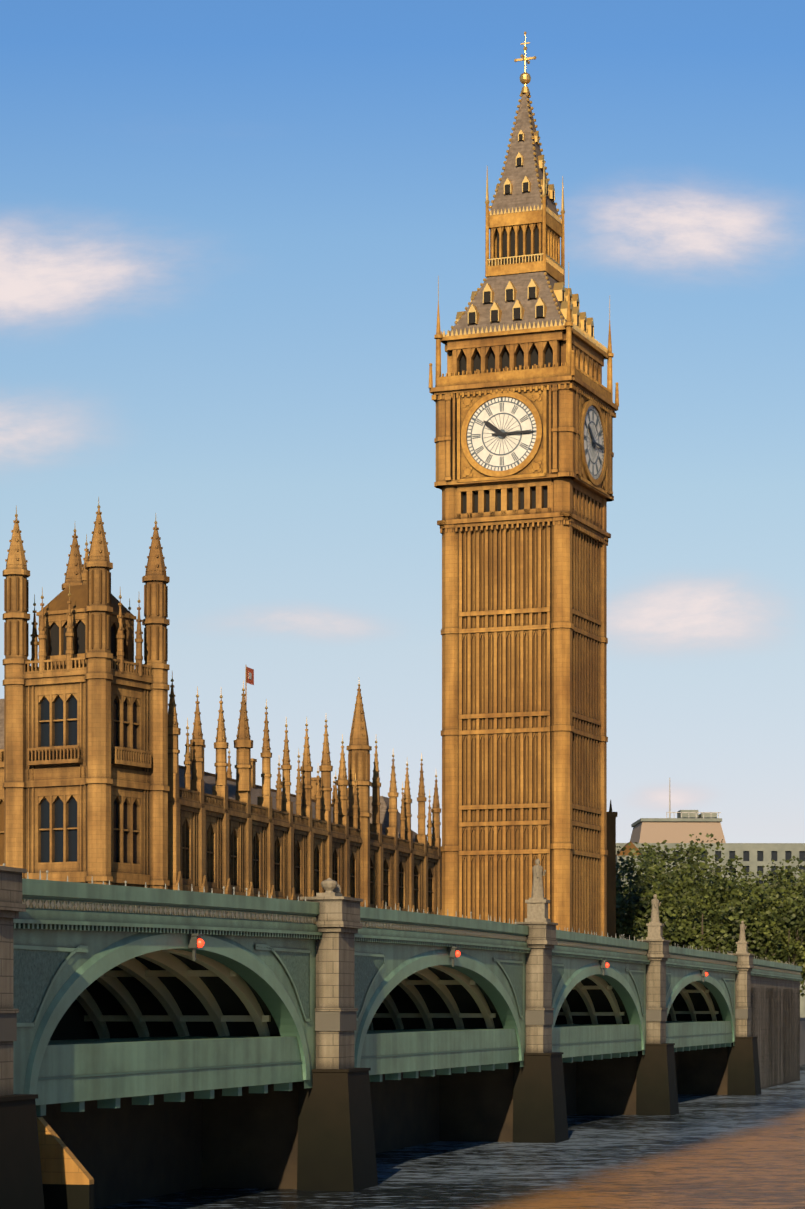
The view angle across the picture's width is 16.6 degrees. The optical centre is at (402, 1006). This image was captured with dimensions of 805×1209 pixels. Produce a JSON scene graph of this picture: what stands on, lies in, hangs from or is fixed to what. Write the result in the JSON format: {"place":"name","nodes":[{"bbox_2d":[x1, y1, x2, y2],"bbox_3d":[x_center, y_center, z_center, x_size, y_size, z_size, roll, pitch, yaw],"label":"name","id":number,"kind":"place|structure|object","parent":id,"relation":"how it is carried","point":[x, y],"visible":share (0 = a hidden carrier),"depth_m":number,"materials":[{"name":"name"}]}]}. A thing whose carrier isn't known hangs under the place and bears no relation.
{"place":"outdoors","nodes":[
{"label":"outdoors","id":0,"kind":"place"},
{"bbox_2d":[0,499,169,888],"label":"palace tower","id":1,"kind":"structure","parent":0,"point":[84,788],"depth_m":240.38,"materials":[{"name":"brown stone"}]},
{"bbox_2d":[0,0,804,845],"label":"sky","id":2,"kind":"structure","parent":0,"point":[229,229],"materials":[{"name":"blue"}]},
{"bbox_2d":[94,1064,804,1208],"bbox_3d":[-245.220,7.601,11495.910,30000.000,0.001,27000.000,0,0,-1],"label":"river water","id":3,"kind":"structure","parent":0,"point":[722,1152],"depth_m":127.91,"materials":[{"name":"liquid"}]},
{"bbox_2d":[800,1017,804,1064],"bbox_3d":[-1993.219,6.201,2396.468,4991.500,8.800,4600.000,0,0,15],"label":"wall","id":4,"kind":"structure","parent":0,"point":[802,1040],"depth_m":362.14,"materials":[{"name":"grey concrete"}]},
{"bbox_2d":[168,667,441,914],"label":"palace building","id":5,"kind":"structure","parent":4,"relation":"on","point":[241,832],"depth_m":286.00,"materials":[{"name":"brown stone"}]},
{"bbox_2d":[0,866,802,1208],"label":"bridge","id":6,"kind":"structure","parent":4,"relation":"on","point":[326,1044],"depth_m":114.93,"materials":[{"name":"green metal"}]},
{"bbox_2d":[37,1117,93,1208],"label":"bridge pier","id":7,"kind":"structure","parent":6,"relation":"attached to","point":[67,1180],"depth_m":84.62,"materials":[{"name":"stone"}]},
{"bbox_2d":[316,878,341,896],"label":"stone finial","id":8,"kind":"object","parent":6,"relation":"on","point":[330,886],"visible":1,"depth_m":114.57,"materials":[{"name":"stone"}]},
{"bbox_2d":[3,863,789,963],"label":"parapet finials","id":9,"kind":"object","parent":6,"relation":"on","point":[47,871],"visible":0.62,"depth_m":127.50,"materials":[{"name":"green metal"}]},
{"bbox_2d":[188,933,707,981],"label":"navigation lights","id":10,"kind":"object","parent":6,"relation":"attached to","point":[195,940],"visible":0.94,"depth_m":99.02,"materials":[{"name":"red glass"}]},
{"bbox_2d":[525,858,550,921],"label":"pier statue","id":11,"kind":"object","parent":6,"relation":"on","point":[537,902],"visible":1,"depth_m":155.31,"materials":[{"name":"stone"}]},
{"bbox_2d":[646,894,663,938],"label":"pier statue","id":12,"kind":"object","parent":6,"relation":"on","point":[655,925],"visible":0.96,"depth_m":194.24,"materials":[{"name":"stone"}]},
{"bbox_2d":[736,921,748,952],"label":"pier statue","id":13,"kind":"object","parent":6,"relation":"on","point":[742,943],"visible":1,"depth_m":238.59,"materials":[{"name":"stone"}]},
{"bbox_2d":[429,32,618,936],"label":"clock tower","id":14,"kind":"structure","parent":4,"relation":"on","point":[526,406],"depth_m":254.19,"materials":[{"name":"stone"}]},
{"bbox_2d":[607,778,804,1016],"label":"distant buildings","id":15,"kind":"structure","parent":4,"relation":"on","point":[683,825],"depth_m":479.62,"materials":[{"name":"brown"}]},
{"bbox_2d":[616,832,804,996],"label":"trees","id":16,"kind":"object","parent":4,"relation":"on","point":[694,913],"visible":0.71,"depth_m":350.66,"materials":[{"name":"green plant"}]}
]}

